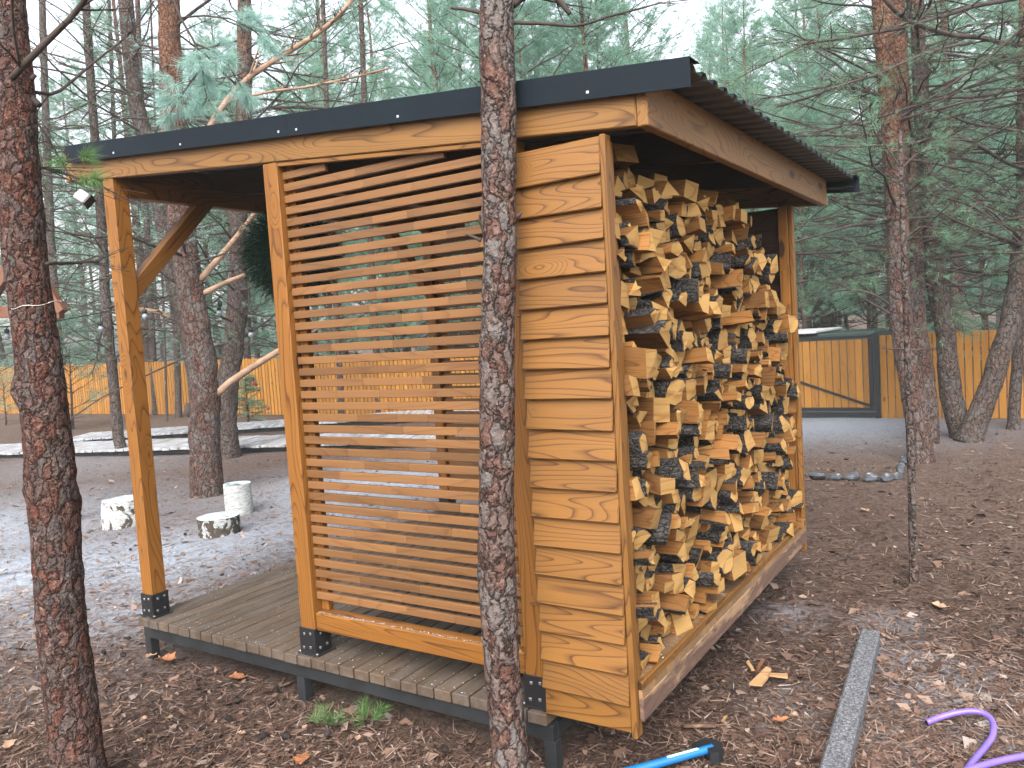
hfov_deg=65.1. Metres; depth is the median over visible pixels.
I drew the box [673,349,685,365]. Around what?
firewood log
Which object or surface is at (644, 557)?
firewood log
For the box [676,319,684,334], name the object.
firewood log
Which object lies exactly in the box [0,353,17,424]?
pine tree
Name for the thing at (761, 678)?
wood chip
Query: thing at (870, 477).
edging stone
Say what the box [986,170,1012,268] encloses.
pine tree
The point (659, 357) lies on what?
firewood log
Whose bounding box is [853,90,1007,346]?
pine tree
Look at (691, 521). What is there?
firewood log
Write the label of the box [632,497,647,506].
firewood log
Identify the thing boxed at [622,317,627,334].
firewood log
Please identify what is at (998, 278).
pine tree
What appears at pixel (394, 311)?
pine tree
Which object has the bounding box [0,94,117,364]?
pine tree
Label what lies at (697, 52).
pine tree
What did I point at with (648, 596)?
firewood log
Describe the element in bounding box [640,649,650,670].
firewood log
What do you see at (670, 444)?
firewood log
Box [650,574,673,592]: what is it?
firewood log
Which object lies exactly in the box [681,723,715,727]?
wood chip
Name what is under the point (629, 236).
firewood log
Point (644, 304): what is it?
firewood log
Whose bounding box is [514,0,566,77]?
pine tree
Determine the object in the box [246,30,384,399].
pine tree
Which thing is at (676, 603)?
firewood log
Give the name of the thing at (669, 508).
firewood log
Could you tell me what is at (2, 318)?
pine tree
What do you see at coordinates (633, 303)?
firewood log
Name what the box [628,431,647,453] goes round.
firewood log
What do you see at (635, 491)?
firewood log
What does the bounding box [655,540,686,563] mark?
firewood log
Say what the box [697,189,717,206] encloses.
firewood log
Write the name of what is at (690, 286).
firewood log
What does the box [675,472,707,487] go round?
firewood log
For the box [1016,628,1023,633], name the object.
pine cone
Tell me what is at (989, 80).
pine tree
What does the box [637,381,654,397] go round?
firewood log
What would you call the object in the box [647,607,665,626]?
firewood log
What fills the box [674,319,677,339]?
firewood log
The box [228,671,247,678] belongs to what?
dry leaf
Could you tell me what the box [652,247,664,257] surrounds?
firewood log
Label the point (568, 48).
pine tree
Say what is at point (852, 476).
edging stone
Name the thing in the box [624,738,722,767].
hatchet
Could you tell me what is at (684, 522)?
firewood log
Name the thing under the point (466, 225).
pine tree
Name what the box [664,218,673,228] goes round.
firewood log
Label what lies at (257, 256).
needle ball
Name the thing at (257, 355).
pine tree
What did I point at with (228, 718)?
pine cone
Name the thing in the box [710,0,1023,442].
pine tree
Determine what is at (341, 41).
pine tree
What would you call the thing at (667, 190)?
firewood log
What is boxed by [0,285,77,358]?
pine tree
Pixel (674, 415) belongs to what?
firewood log
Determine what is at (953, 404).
pine tree
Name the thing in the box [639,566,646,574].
firewood log
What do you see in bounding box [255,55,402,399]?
pine tree
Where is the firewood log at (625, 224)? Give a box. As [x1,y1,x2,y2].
[619,221,630,228]
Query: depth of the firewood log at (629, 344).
2.91 m
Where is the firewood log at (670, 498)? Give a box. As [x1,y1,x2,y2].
[654,489,679,503]
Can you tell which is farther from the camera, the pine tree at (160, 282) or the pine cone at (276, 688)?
the pine tree at (160, 282)
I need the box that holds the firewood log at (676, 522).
[670,513,680,529]
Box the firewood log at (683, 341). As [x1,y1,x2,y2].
[670,330,694,351]
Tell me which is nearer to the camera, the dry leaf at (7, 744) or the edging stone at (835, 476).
the dry leaf at (7, 744)
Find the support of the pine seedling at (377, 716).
on the ground
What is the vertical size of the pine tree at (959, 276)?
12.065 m
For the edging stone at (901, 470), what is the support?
on the ground
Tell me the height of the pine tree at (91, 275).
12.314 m
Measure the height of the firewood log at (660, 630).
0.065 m
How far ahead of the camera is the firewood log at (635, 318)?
2.93 m
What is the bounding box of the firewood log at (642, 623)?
[638,618,647,632]
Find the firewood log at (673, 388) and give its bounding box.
[653,377,685,406]
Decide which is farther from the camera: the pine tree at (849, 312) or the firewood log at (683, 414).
the pine tree at (849, 312)
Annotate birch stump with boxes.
[100,495,135,529]
[196,511,241,538]
[223,481,253,515]
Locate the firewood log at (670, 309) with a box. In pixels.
[668,306,673,317]
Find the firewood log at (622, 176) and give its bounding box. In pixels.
[614,171,628,188]
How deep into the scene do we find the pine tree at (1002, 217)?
22.46 m
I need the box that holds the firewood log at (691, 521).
[680,516,695,527]
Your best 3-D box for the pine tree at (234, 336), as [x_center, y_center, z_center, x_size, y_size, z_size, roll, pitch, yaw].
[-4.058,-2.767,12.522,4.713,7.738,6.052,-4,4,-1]
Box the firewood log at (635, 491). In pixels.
[629,476,644,500]
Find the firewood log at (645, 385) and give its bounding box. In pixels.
[638,378,651,391]
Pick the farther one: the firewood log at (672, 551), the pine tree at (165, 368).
the pine tree at (165, 368)
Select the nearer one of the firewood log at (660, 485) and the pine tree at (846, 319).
the firewood log at (660, 485)
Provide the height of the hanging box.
0.112 m
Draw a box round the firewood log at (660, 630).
[651,620,670,633]
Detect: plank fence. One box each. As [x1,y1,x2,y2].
[0,357,479,414]
[879,330,1023,418]
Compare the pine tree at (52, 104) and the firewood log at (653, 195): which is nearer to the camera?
the firewood log at (653, 195)
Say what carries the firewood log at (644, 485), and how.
on the firewood log
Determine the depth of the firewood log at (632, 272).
2.95 m
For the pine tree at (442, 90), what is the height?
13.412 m
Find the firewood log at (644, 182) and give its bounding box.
[634,175,654,188]
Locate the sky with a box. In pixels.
[0,0,1016,364]
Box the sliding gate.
[799,333,880,417]
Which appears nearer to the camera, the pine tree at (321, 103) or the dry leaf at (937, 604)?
the dry leaf at (937, 604)
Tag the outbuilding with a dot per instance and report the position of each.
(820, 332)
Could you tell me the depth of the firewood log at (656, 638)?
3.09 m
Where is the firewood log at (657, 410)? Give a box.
[635,397,669,422]
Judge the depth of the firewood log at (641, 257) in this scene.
2.90 m
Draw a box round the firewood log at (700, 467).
[688,461,706,475]
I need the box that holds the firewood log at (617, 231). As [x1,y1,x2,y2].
[614,217,620,239]
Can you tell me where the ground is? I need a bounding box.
[0,307,1023,767]
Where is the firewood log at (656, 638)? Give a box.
[648,635,664,649]
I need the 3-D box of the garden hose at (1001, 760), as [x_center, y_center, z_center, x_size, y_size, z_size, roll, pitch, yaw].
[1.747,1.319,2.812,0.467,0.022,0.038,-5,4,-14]
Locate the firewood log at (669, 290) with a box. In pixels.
[639,288,672,299]
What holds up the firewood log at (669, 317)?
on the firewood log
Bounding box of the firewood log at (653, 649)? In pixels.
[639,641,661,664]
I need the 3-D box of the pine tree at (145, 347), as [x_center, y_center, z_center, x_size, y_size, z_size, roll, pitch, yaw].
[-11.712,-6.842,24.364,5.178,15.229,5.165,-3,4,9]
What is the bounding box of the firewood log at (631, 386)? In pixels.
[623,375,639,395]
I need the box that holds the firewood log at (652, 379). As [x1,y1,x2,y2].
[648,370,658,380]
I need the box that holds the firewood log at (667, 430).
[655,422,678,438]
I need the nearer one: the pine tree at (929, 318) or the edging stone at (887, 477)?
the edging stone at (887, 477)
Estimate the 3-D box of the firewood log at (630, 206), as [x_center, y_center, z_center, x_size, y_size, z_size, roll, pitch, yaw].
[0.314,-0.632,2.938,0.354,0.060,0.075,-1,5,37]
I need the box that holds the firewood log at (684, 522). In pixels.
[680,517,689,528]
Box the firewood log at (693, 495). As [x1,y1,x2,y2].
[675,487,701,502]
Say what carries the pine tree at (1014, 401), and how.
on the ground
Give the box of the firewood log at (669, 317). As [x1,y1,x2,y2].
[667,311,673,323]
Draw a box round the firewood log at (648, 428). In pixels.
[628,420,655,445]
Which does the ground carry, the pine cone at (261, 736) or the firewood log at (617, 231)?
the pine cone at (261, 736)
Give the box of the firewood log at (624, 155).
[612,143,638,168]
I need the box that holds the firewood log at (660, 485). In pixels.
[640,472,674,494]
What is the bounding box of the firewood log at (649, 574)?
[645,570,654,590]
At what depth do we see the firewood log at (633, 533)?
2.81 m
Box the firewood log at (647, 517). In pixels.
[632,506,661,528]
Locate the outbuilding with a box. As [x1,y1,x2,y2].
[798,327,890,388]
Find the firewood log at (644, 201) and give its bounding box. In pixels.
[628,184,647,203]
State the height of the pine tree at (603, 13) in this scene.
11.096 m
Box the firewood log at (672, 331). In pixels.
[669,325,674,341]
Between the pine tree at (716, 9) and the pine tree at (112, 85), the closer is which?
the pine tree at (112, 85)
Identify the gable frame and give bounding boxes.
[0,265,68,318]
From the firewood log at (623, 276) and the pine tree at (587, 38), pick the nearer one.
the firewood log at (623, 276)
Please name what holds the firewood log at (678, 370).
on the firewood log
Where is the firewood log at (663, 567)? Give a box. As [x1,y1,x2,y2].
[654,562,685,577]
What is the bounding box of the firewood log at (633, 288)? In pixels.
[621,278,641,297]
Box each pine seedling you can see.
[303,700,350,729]
[345,693,394,727]
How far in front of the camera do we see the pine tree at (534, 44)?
18.76 m
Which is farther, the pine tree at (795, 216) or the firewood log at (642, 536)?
the pine tree at (795, 216)
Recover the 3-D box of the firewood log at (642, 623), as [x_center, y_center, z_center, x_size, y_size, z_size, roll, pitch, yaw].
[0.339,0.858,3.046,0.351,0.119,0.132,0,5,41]
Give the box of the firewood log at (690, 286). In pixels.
[670,278,698,301]
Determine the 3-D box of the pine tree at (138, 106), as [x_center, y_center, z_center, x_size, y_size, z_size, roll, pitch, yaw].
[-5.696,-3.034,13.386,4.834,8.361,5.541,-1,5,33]
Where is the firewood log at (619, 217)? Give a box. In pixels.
[616,213,622,222]
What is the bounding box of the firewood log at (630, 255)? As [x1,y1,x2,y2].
[619,250,635,267]
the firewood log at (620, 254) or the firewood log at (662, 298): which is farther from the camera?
the firewood log at (662, 298)
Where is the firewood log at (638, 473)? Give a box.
[632,470,645,476]
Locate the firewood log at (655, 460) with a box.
[651,451,659,466]
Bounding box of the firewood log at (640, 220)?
[622,208,648,228]
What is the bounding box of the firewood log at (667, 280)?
[665,268,670,287]
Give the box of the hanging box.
[73,180,95,208]
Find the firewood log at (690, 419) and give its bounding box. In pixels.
[683,415,699,423]
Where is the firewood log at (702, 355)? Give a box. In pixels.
[682,346,714,363]
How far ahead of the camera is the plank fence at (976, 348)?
11.19 m
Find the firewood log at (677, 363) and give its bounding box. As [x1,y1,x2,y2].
[674,362,682,371]
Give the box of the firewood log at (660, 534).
[637,513,671,544]
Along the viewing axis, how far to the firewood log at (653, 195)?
2.98 m
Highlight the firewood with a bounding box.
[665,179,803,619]
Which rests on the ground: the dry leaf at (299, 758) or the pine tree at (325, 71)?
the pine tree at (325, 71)
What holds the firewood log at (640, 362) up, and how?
on the firewood log
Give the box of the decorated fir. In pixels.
[237,374,272,421]
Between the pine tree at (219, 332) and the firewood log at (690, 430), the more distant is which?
the pine tree at (219, 332)
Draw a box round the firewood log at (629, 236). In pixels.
[618,225,638,248]
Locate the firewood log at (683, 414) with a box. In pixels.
[676,408,687,425]
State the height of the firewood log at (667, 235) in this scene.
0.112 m
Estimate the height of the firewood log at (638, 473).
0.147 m
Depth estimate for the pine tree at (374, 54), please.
31.57 m
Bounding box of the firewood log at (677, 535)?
[667,529,684,540]
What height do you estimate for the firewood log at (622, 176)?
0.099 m
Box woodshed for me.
[57,56,859,767]
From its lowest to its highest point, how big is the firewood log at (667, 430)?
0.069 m
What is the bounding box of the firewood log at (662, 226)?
[657,222,665,245]
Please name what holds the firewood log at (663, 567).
on the firewood log at (689, 587)
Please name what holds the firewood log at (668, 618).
on the woodshed
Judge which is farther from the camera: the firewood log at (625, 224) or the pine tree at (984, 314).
the pine tree at (984, 314)
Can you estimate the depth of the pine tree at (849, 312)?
44.44 m
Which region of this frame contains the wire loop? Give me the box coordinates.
[11,300,61,309]
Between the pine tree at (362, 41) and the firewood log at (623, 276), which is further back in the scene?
the pine tree at (362, 41)
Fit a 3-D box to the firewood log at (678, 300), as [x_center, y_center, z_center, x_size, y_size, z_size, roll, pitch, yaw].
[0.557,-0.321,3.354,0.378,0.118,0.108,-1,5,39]
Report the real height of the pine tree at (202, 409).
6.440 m
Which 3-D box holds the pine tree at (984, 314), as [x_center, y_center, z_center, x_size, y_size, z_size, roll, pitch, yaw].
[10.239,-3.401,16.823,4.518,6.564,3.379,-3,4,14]
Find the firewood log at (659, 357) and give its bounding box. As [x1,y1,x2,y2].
[657,352,661,368]
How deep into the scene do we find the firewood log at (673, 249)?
3.08 m
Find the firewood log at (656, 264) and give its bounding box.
[635,256,671,273]
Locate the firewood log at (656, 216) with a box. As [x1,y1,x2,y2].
[646,209,664,223]
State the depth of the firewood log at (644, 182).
3.08 m
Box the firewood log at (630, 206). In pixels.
[615,197,642,215]
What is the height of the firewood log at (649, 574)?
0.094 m
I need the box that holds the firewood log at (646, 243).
[624,231,655,254]
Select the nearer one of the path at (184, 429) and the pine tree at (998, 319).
the path at (184, 429)
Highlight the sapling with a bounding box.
[823,76,969,582]
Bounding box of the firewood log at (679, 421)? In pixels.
[672,416,680,433]
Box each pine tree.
[0,0,188,767]
[0,0,220,374]
[0,0,227,455]
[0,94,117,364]
[0,148,94,363]
[0,254,10,328]
[0,264,77,366]
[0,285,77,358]
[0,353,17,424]
[1,0,319,402]
[1,297,120,428]
[17,0,380,459]
[36,65,115,363]
[46,0,399,498]
[49,0,188,364]
[52,0,165,344]
[55,186,119,362]
[59,0,218,414]
[80,7,189,421]
[82,34,222,417]
[86,99,201,361]
[102,100,235,345]
[130,206,212,360]
[136,26,273,384]
[169,26,276,406]
[181,3,276,368]
[197,69,277,390]
[198,232,265,334]
[202,215,260,358]
[211,216,342,387]
[223,214,276,371]
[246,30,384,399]
[249,0,403,388]
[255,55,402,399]
[274,0,409,413]
[284,3,386,355]
[306,0,452,412]
[310,227,427,376]
[323,226,429,399]
[333,56,460,398]
[334,0,418,376]
[341,0,479,397]
[353,66,417,362]
[367,274,421,360]
[376,67,482,397]
[379,0,634,344]
[398,26,472,350]
[399,66,461,346]
[400,82,481,345]
[402,28,477,372]
[407,40,481,347]
[420,0,480,359]
[450,0,689,767]
[468,0,566,306]
[474,0,582,252]
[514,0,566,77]
[516,0,682,80]
[544,9,601,69]
[549,0,652,72]
[554,0,605,69]
[580,0,700,69]
[600,33,657,65]
[678,22,758,210]
[680,0,810,310]
[691,0,779,209]
[707,0,820,250]
[709,0,1023,463]
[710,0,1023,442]
[719,0,1023,443]
[730,37,778,107]
[741,0,876,329]
[745,84,880,328]
[746,0,1023,438]
[750,97,878,329]
[751,0,876,328]
[757,101,820,316]
[766,0,884,328]
[775,43,853,328]
[779,43,875,327]
[796,0,981,374]
[797,76,883,327]
[799,0,1023,393]
[813,163,884,329]
[814,143,928,329]
[834,205,865,329]
[835,50,884,327]
[838,0,1023,429]
[847,76,969,327]
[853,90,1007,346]
[860,32,1000,336]
[862,0,1016,325]
[866,86,986,342]
[871,0,996,329]
[879,72,1023,377]
[939,0,1017,317]
[942,195,996,303]
[943,85,1015,346]
[963,2,1015,306]
[963,31,1023,360]
[968,1,1023,356]
[968,66,1009,327]
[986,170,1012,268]
[987,11,1016,308]
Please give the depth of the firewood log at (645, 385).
2.90 m
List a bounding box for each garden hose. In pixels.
[925,708,996,766]
[964,752,1023,767]
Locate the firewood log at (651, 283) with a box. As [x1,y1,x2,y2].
[630,271,665,295]
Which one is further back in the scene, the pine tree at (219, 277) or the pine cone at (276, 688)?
the pine tree at (219, 277)
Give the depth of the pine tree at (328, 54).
33.08 m
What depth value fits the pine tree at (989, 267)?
18.79 m
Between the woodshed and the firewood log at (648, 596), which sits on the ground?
the woodshed
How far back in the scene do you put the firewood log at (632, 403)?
2.87 m
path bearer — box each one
[0,445,399,457]
[73,422,400,441]
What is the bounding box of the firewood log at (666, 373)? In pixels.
[656,366,677,379]
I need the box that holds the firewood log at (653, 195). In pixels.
[644,186,661,203]
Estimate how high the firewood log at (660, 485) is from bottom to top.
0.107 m
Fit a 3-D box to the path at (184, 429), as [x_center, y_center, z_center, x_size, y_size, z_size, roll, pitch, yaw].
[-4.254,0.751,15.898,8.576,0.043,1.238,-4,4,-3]
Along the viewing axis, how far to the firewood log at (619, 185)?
2.88 m
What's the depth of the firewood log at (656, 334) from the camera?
2.94 m
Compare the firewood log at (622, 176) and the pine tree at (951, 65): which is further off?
the pine tree at (951, 65)
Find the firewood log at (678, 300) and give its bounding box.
[669,291,686,308]
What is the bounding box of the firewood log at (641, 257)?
[636,253,654,262]
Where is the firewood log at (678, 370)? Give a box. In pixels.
[673,365,681,377]
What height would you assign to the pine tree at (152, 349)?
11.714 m
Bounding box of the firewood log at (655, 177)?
[646,173,667,181]
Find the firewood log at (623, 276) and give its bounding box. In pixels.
[620,273,629,279]
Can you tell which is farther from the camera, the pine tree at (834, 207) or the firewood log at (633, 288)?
the pine tree at (834, 207)
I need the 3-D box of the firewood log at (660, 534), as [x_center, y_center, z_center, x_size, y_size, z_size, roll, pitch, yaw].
[0.440,0.549,3.049,0.349,0.118,0.134,-2,4,22]
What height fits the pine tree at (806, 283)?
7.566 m
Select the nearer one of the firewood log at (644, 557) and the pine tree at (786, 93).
the firewood log at (644, 557)
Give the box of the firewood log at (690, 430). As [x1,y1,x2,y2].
[679,423,700,436]
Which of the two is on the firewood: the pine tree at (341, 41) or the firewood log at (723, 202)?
the firewood log at (723, 202)
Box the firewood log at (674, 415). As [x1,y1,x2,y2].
[670,409,681,421]
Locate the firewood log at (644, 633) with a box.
[639,624,650,640]
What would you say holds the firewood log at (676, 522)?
on the firewood log
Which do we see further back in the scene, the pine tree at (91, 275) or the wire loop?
the pine tree at (91, 275)
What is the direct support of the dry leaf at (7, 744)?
on the ground
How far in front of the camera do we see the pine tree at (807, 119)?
20.02 m
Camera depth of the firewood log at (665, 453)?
3.10 m
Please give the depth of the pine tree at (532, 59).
21.48 m
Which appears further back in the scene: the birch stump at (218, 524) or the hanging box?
the birch stump at (218, 524)
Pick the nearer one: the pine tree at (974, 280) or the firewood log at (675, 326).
the firewood log at (675, 326)
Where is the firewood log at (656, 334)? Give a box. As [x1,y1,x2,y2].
[624,320,671,348]
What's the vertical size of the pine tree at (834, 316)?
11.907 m
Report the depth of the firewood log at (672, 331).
2.97 m
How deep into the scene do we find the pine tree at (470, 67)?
20.89 m
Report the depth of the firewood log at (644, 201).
2.97 m
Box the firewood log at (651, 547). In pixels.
[646,545,655,553]
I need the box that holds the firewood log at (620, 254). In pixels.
[616,247,626,262]
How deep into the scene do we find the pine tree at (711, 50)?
27.04 m
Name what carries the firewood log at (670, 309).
on the firewood log at (675, 326)
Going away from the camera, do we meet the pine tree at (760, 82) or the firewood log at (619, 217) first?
the firewood log at (619, 217)
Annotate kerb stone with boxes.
[819,628,880,767]
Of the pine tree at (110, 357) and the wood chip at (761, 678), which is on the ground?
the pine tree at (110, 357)
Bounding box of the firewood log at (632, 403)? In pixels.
[626,396,638,414]
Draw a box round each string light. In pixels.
[0,292,176,339]
[204,282,275,337]
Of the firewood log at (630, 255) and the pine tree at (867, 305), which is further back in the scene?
the pine tree at (867, 305)
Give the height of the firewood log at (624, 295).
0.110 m
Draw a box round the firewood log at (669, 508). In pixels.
[661,503,676,512]
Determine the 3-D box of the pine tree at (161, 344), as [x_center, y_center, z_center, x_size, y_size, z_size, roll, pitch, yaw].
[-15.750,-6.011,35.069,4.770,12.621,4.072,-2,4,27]
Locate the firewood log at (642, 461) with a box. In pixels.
[629,450,652,470]
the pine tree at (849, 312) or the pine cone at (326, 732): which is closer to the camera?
the pine cone at (326, 732)
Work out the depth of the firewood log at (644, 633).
3.06 m
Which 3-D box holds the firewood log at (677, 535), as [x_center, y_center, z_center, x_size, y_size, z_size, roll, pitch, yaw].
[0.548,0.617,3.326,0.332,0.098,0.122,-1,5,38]
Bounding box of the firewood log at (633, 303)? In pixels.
[622,298,637,312]
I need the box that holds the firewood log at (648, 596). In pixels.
[637,591,659,608]
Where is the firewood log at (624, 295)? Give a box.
[620,280,629,308]
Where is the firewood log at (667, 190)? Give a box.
[654,181,678,199]
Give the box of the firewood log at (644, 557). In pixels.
[633,549,655,565]
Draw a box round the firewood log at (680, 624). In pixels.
[669,609,692,635]
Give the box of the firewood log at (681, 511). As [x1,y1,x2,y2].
[678,492,685,515]
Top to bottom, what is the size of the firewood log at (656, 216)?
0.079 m
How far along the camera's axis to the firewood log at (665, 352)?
3.07 m
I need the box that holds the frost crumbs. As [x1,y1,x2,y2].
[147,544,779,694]
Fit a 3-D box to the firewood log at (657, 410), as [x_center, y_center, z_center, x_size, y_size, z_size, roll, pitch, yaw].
[0.433,0.103,3.141,0.360,0.112,0.106,-1,5,39]
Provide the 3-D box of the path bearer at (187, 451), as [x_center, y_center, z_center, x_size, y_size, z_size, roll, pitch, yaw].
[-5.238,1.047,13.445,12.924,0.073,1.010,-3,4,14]
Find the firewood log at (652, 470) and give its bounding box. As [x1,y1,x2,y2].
[645,467,654,473]
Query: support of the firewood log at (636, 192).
on the firewood log
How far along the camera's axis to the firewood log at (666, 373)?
3.02 m
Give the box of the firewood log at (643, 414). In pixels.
[636,410,646,421]
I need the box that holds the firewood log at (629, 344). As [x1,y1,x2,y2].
[623,341,636,346]
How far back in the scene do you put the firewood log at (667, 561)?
3.24 m
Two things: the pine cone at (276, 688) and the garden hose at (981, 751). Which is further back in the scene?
the pine cone at (276, 688)
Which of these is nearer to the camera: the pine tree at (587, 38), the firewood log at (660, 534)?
the firewood log at (660, 534)
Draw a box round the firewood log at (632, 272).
[621,265,640,277]
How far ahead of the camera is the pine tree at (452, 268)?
25.69 m
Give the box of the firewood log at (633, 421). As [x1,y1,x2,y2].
[627,412,640,428]
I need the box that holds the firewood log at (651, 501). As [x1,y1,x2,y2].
[647,492,655,507]
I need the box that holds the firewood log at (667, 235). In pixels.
[666,229,669,241]
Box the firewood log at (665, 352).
[650,344,673,359]
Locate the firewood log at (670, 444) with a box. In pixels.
[651,439,678,450]
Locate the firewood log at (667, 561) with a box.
[658,560,677,563]
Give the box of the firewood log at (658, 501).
[654,497,661,511]
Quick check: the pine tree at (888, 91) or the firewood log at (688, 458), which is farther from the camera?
the pine tree at (888, 91)
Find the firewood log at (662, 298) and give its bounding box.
[642,291,670,307]
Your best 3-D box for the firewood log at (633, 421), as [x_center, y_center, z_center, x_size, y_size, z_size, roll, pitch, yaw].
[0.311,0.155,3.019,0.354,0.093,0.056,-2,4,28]
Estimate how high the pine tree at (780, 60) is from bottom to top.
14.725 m
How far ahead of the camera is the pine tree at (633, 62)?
22.02 m
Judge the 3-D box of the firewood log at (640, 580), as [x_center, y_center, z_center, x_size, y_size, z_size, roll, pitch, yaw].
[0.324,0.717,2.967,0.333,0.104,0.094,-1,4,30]
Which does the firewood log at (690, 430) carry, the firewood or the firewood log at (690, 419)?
the firewood log at (690, 419)
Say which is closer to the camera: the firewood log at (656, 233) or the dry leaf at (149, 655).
the firewood log at (656, 233)
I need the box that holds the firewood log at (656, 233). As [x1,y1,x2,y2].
[638,226,663,247]
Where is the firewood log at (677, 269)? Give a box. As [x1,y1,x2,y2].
[668,254,686,280]
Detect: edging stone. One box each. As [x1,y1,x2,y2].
[808,472,824,479]
[827,473,843,479]
[845,472,860,480]
[862,473,878,481]
[880,472,893,481]
[893,472,902,479]
[896,463,905,469]
[896,467,904,473]
[899,459,906,464]
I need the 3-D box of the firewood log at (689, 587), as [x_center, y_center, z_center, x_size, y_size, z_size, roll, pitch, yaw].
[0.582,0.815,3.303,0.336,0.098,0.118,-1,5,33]
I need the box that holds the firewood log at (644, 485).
[639,479,649,496]
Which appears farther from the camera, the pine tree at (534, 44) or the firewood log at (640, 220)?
the pine tree at (534, 44)
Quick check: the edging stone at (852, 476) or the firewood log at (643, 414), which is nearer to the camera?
the firewood log at (643, 414)
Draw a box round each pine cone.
[185,747,198,754]
[224,715,232,722]
[232,696,242,703]
[257,731,267,740]
[273,685,278,691]
[279,732,290,739]
[323,728,330,736]
[441,745,448,752]
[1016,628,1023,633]
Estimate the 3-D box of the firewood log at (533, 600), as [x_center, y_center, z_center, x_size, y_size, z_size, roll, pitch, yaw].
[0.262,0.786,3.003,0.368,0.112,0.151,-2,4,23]
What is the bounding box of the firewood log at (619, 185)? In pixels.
[614,174,625,199]
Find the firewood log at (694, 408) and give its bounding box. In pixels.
[676,399,703,418]
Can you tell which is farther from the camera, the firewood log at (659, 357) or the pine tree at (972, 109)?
the pine tree at (972, 109)
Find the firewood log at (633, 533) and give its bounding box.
[632,529,635,543]
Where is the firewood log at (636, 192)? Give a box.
[618,186,642,200]
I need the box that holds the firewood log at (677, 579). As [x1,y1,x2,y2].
[655,572,683,594]
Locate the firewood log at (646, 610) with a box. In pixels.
[636,602,656,618]
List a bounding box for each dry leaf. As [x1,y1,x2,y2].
[2,739,16,748]
[145,653,156,657]
[158,651,175,661]
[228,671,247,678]
[293,750,310,764]
[773,715,788,722]
[931,601,950,607]
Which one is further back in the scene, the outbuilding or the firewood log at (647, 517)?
the outbuilding
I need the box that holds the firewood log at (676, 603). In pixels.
[659,593,689,614]
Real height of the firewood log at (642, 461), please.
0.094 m
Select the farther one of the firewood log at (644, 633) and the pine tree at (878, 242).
the pine tree at (878, 242)
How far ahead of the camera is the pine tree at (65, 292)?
31.84 m
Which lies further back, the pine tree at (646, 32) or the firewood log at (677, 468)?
the pine tree at (646, 32)
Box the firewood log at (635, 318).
[624,308,660,329]
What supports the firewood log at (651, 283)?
on the firewood log at (633, 288)
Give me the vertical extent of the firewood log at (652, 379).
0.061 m
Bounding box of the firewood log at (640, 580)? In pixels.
[636,569,644,593]
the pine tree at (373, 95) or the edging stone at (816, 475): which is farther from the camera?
the pine tree at (373, 95)
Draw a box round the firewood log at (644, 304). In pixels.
[636,299,667,319]
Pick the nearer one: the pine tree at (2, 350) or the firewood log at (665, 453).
the firewood log at (665, 453)
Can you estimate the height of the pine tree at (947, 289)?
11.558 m
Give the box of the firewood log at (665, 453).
[648,445,673,458]
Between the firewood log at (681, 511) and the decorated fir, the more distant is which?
the decorated fir
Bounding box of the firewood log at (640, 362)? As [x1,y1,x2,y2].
[623,347,656,378]
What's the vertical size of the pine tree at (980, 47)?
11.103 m
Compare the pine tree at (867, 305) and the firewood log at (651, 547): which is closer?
the firewood log at (651, 547)
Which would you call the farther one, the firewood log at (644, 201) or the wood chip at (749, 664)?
the wood chip at (749, 664)
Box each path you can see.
[0,433,478,454]
[73,410,478,440]
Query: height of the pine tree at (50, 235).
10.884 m
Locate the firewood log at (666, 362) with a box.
[659,356,674,368]
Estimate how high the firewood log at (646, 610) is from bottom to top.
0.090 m
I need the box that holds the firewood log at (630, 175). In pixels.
[614,166,634,184]
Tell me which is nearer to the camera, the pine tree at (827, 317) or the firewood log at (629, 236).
the firewood log at (629, 236)
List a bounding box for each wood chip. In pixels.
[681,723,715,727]
[746,660,754,670]
[749,666,770,686]
[755,658,763,671]
[769,673,787,678]
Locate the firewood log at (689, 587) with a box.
[678,576,694,597]
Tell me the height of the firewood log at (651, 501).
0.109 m
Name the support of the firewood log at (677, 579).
on the firewood log at (676, 603)
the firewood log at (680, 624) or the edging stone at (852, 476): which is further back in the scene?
the edging stone at (852, 476)
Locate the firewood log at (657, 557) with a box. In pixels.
[646,552,659,570]
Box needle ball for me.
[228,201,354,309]
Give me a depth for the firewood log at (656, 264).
2.95 m
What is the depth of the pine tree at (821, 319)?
29.35 m
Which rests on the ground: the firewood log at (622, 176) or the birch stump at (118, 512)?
the birch stump at (118, 512)
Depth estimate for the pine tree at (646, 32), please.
24.30 m
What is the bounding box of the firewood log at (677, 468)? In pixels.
[654,457,690,481]
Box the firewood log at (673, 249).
[657,240,682,258]
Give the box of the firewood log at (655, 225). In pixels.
[648,210,658,227]
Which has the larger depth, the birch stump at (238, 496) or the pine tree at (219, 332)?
the pine tree at (219, 332)
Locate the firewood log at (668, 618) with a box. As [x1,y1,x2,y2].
[658,613,670,637]
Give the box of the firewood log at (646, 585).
[643,578,649,591]
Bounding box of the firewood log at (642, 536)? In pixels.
[633,527,650,549]
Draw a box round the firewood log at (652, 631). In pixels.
[649,628,657,635]
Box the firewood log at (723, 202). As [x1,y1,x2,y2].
[716,197,738,208]
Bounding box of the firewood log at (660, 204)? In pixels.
[644,200,667,214]
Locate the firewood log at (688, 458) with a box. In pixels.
[678,454,691,465]

